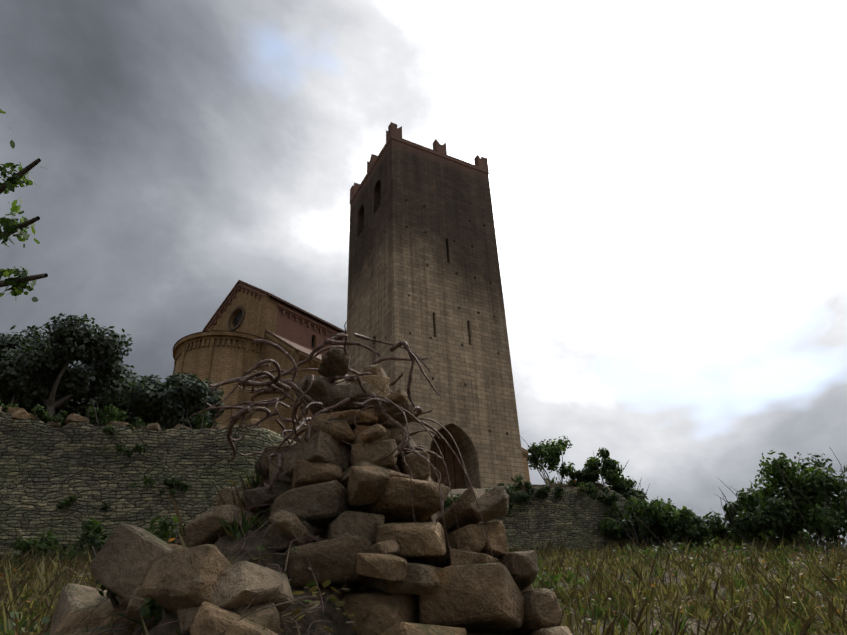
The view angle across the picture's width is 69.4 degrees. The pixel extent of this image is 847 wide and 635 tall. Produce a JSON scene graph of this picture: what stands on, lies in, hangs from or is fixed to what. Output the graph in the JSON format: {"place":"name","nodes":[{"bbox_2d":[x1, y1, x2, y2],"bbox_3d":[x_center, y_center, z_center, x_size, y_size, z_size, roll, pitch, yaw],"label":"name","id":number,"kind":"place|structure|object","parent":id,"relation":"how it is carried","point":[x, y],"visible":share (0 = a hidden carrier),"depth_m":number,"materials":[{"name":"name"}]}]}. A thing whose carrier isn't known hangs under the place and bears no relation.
{"place":"outdoors","nodes":[
{"label":"outdoors","id":0,"kind":"place"},
{"bbox_2d":[0,477,846,634],"bbox_3d":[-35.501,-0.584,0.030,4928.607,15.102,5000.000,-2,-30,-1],"label":"ground","id":1,"kind":"structure","parent":0,"point":[599,486],"depth_m":11.71,"materials":[{"name":"green plant"}]},
{"bbox_2d":[0,109,47,329],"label":"tree","id":2,"kind":"object","parent":1,"relation":"on","point":[19,283],"visible":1,"depth_m":3.56,"materials":[{"name":"green plant"}]},
{"bbox_2d":[12,529,63,559],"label":"bush","id":3,"kind":"object","parent":1,"relation":"on","point":[27,545],"depth_m":13.53,"materials":[{"name":"green plant"}]},
{"bbox_2d":[0,325,97,427],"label":"bush","id":4,"kind":"object","parent":1,"relation":"on","point":[20,343],"visible":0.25,"depth_m":21.60,"materials":[{"name":"green plant"}]},
{"bbox_2d":[0,313,139,416],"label":"olive tree","id":5,"kind":"object","parent":1,"relation":"on","point":[39,373],"visible":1,"depth_m":19.61,"materials":[{"name":"green plant"}]},
{"bbox_2d":[69,532,107,553],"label":"bush","id":6,"kind":"object","parent":1,"relation":"on","point":[95,541],"depth_m":13.67,"materials":[{"name":"green plant"}]},
{"bbox_2d":[61,396,130,426],"bbox_3d":[-13.987,4.939,24.590,5.416,5.366,4.083,-11,-31,14],"label":"bush","id":7,"kind":"object","parent":1,"relation":"on","point":[99,405],"visible":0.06,"depth_m":23.57,"materials":[{"name":"green plant"}]},
{"bbox_2d":[78,517,132,555],"bbox_3d":[-7.208,5.079,13.798,1.023,1.080,1.139,24,-39,-37],"label":"bush","id":8,"kind":"object","parent":1,"relation":"on","point":[93,526],"depth_m":13.69,"materials":[{"name":"green plant"}]},
{"bbox_2d":[148,529,176,543],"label":"wall plant","id":9,"kind":"object","parent":1,"relation":"on","point":[160,536],"depth_m":13.87,"materials":[{"name":"green plant"}]},
{"bbox_2d":[113,374,223,428],"bbox_3d":[-9.889,4.470,23.389,4.238,5.146,3.477,-2,-30,-1],"label":"bush","id":10,"kind":"object","parent":1,"relation":"on","point":[149,381],"visible":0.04,"depth_m":23.61,"materials":[{"name":"green plant"}]},
{"bbox_2d":[129,372,221,430],"bbox_3d":[-8.509,3.581,20.424,2.775,4.106,2.220,-2,-30,-1],"label":"bush","id":11,"kind":"object","parent":1,"relation":"on","point":[174,402],"visible":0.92,"depth_m":20.23,"materials":[{"name":"green plant"}]},
{"bbox_2d":[170,524,185,543],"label":"wall plant","id":12,"kind":"object","parent":1,"relation":"on","point":[176,532],"depth_m":14.29,"materials":[{"name":"green plant"}]},
{"bbox_2d":[26,321,571,634],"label":"stone pile","id":13,"kind":"object","parent":1,"relation":"on","point":[355,534],"visible":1,"depth_m":4.67,"materials":[{"name":"brown stone"}]},
{"bbox_2d":[0,412,650,561],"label":"terrace wall","id":14,"kind":"structure","parent":1,"relation":"on","point":[45,469],"depth_m":15.40,"materials":[{"name":"grey stone"}]},
{"bbox_2d":[0,397,18,413],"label":"shrub","id":15,"kind":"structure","parent":14,"relation":"on","point":[2,405],"depth_m":16.24,"materials":[{"name":"green plant"}]},
{"bbox_2d":[31,404,53,421],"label":"shrub","id":16,"kind":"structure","parent":14,"relation":"on","point":[38,410],"depth_m":15.86,"materials":[{"name":"green plant"}]},
{"bbox_2d":[44,410,86,423],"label":"shrub","id":17,"kind":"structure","parent":14,"relation":"on","point":[59,417],"depth_m":15.95,"materials":[{"name":"green plant"}]},
{"bbox_2d":[57,494,76,508],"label":"ivy","id":18,"kind":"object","parent":14,"relation":"attached to","point":[66,502],"depth_m":14.56,"materials":[{"name":"green plant"}]},
{"bbox_2d":[86,403,111,425],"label":"shrub","id":19,"kind":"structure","parent":14,"relation":"on","point":[97,413],"depth_m":16.01,"materials":[{"name":"green plant"}]},
{"bbox_2d":[86,404,119,425],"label":"shrub","id":20,"kind":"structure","parent":14,"relation":"on","point":[113,412],"depth_m":16.02,"materials":[{"name":"green plant"}]},
{"bbox_2d":[102,425,114,433],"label":"ivy","id":21,"kind":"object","parent":14,"relation":"attached to","point":[109,429],"depth_m":15.55,"materials":[{"name":"green plant"}]},
{"bbox_2d":[90,411,127,422],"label":"shrub","id":22,"kind":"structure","parent":14,"relation":"on","point":[121,417],"depth_m":16.54,"materials":[{"name":"green plant"}]},
{"bbox_2d":[100,502,126,509],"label":"ivy","id":23,"kind":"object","parent":14,"relation":"attached to","point":[104,506],"depth_m":14.65,"materials":[{"name":"green plant"}]},
{"bbox_2d":[115,443,148,456],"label":"ivy","id":24,"kind":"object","parent":14,"relation":"attached to","point":[138,447],"depth_m":15.29,"materials":[{"name":"green plant"}]},
{"bbox_2d":[128,475,154,490],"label":"ivy","id":25,"kind":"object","parent":14,"relation":"attached to","point":[145,481],"depth_m":15.05,"materials":[{"name":"green plant"}]},
{"bbox_2d":[126,417,167,430],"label":"shrub","id":26,"kind":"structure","parent":14,"relation":"on","point":[138,421],"depth_m":16.23,"materials":[{"name":"green plant"}]},
{"bbox_2d":[160,488,175,495],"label":"ivy","id":27,"kind":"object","parent":14,"relation":"attached to","point":[172,491],"depth_m":15.03,"materials":[{"name":"green plant"}]},
{"bbox_2d":[163,476,191,491],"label":"ivy","id":28,"kind":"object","parent":14,"relation":"attached to","point":[178,482],"depth_m":15.15,"materials":[{"name":"green plant"}]},
{"bbox_2d":[187,409,218,433],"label":"shrub","id":29,"kind":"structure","parent":14,"relation":"on","point":[199,419],"depth_m":16.42,"materials":[{"name":"green plant"}]},
{"bbox_2d":[0,407,609,489],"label":"rocks","id":30,"kind":"object","parent":14,"relation":"on","point":[17,413],"depth_m":15.94,"materials":[{"name":"grey stone"}]},
{"bbox_2d":[444,494,460,508],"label":"ivy","id":31,"kind":"object","parent":14,"relation":"attached to","point":[449,499],"visible":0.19,"depth_m":20.42,"materials":[{"name":"green plant"}]},
{"bbox_2d":[485,483,512,496],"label":"ivy","id":32,"kind":"object","parent":14,"relation":"attached to","point":[509,491],"visible":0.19,"depth_m":21.47,"materials":[{"name":"green plant"}]},
{"bbox_2d":[497,474,523,490],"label":"ivy","id":33,"kind":"object","parent":14,"relation":"attached to","point":[518,480],"visible":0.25,"depth_m":21.91,"materials":[{"name":"green plant"}]},
{"bbox_2d":[510,489,532,504],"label":"ivy","id":34,"kind":"object","parent":14,"relation":"attached to","point":[519,497],"visible":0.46,"depth_m":21.53,"materials":[{"name":"green plant"}]},
{"bbox_2d":[514,481,535,497],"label":"ivy","id":35,"kind":"object","parent":14,"relation":"attached to","point":[529,488],"visible":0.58,"depth_m":21.92,"materials":[{"name":"green plant"}]},
{"bbox_2d":[534,486,550,498],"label":"ivy","id":36,"kind":"object","parent":14,"relation":"attached to","point":[537,494],"visible":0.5,"depth_m":21.94,"materials":[{"name":"green plant"}]},
{"bbox_2d":[539,486,563,499],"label":"ivy","id":37,"kind":"object","parent":14,"relation":"attached to","point":[558,490],"visible":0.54,"depth_m":21.89,"materials":[{"name":"green plant"}]},
{"bbox_2d":[576,482,597,499],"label":"ivy","id":38,"kind":"object","parent":14,"relation":"attached to","point":[591,491],"visible":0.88,"depth_m":22.17,"materials":[{"name":"green plant"}]},
{"bbox_2d":[597,487,619,505],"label":"ivy","id":39,"kind":"object","parent":14,"relation":"attached to","point":[605,499],"visible":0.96,"depth_m":22.30,"materials":[{"name":"green plant"}]},
{"bbox_2d":[629,496,641,504],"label":"ivy","id":40,"kind":"object","parent":14,"relation":"attached to","point":[638,501],"visible":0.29,"depth_m":22.63,"materials":[{"name":"green plant"}]},
{"bbox_2d":[173,280,529,480],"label":"church nave","id":41,"kind":"structure","parent":1,"relation":"on","point":[221,347],"depth_m":42.47,"materials":[{"name":"stone"}]},
{"bbox_2d":[0,455,846,634],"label":"grass and weeds","id":42,"kind":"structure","parent":1,"relation":"on","point":[802,620],"depth_m":9.62,"materials":[{"name":"green plant"}]},
{"bbox_2d":[346,122,525,488],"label":"tower","id":43,"kind":"structure","parent":1,"relation":"on","point":[424,278],"depth_m":38.22,"materials":[{"name":"stone"}]},
{"bbox_2d":[516,434,575,484],"bbox_3d":[4.813,5.625,24.086,2.138,2.045,1.783,-14,-32,19],"label":"tree","id":44,"kind":"object","parent":1,"relation":"on","point":[551,458],"visible":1,"depth_m":24.00,"materials":[{"name":"green plant"}]},
{"bbox_2d":[569,468,599,485],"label":"bush","id":45,"kind":"object","parent":1,"relation":"on","point":[586,475],"visible":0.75,"depth_m":23.81,"materials":[{"name":"green plant"}]},
{"bbox_2d":[584,447,628,488],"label":"bush","id":46,"kind":"object","parent":1,"relation":"on","point":[609,469],"visible":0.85,"depth_m":23.93,"materials":[{"name":"green plant"}]},
{"bbox_2d":[597,500,642,544],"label":"bush","id":47,"kind":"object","parent":1,"relation":"on","point":[610,526],"depth_m":21.64,"materials":[{"name":"green plant"}]},
{"bbox_2d":[608,476,649,503],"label":"bush","id":48,"kind":"object","parent":1,"relation":"on","point":[626,489],"visible":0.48,"depth_m":23.72,"materials":[{"name":"green plant"}]},
{"bbox_2d":[608,496,677,548],"bbox_3d":[7.898,7.283,21.419,2.317,1.767,2.334,-15,-33,21],"label":"bush","id":49,"kind":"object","parent":1,"relation":"on","point":[640,510],"depth_m":21.11,"materials":[{"name":"green plant"}]},
{"bbox_2d":[638,498,695,547],"bbox_3d":[8.252,7.021,20.688,2.011,1.760,2.045,-16,-33,22],"label":"bush","id":50,"kind":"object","parent":1,"relation":"on","point":[670,516],"depth_m":20.32,"materials":[{"name":"green plant"}]},
{"bbox_2d":[667,514,712,548],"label":"bush","id":51,"kind":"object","parent":1,"relation":"on","point":[695,528],"depth_m":19.74,"materials":[{"name":"green plant"}]},
{"bbox_2d":[702,510,743,546],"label":"bush","id":52,"kind":"object","parent":1,"relation":"on","point":[716,527],"visible":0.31,"depth_m":22.22,"materials":[{"name":"green plant"}]},
{"bbox_2d":[718,524,763,546],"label":"bush","id":53,"kind":"object","parent":1,"relation":"on","point":[759,537],"visible":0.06,"depth_m":21.98,"materials":[{"name":"green plant"}]},
{"bbox_2d":[711,488,796,548],"bbox_3d":[10.655,6.554,19.848,2.559,2.082,2.250,-23,-36,31],"label":"bush","id":54,"kind":"object","parent":1,"relation":"on","point":[772,514],"visible":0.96,"depth_m":19.32,"materials":[{"name":"green plant"}]},
{"bbox_2d":[716,450,844,546],"bbox_3d":[12.113,6.226,20.608,2.773,3.250,3.626,21,-37,-34],"label":"bush","id":55,"kind":"object","parent":1,"relation":"on","point":[824,523],"visible":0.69,"depth_m":20.16,"materials":[{"name":"green plant"}]},
{"bbox_2d":[762,528,817,546],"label":"bush","id":56,"kind":"object","parent":1,"relation":"on","point":[804,532],"visible":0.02,"depth_m":23.23,"materials":[{"name":"green plant"}]},
{"bbox_2d":[755,448,846,547],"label":"bush","id":57,"kind":"object","parent":1,"relation":"on","point":[838,487],"visible":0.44,"depth_m":19.93,"materials":[{"name":"green plant"}]},
{"bbox_2d":[0,538,846,634],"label":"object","id":58,"kind":"object","parent":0,"point":[607,590],"visible":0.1,"depth_m":9.21,"materials":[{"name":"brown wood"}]},
{"bbox_2d":[0,0,846,546],"label":"sky","id":59,"kind":"structure","parent":0,"point":[668,178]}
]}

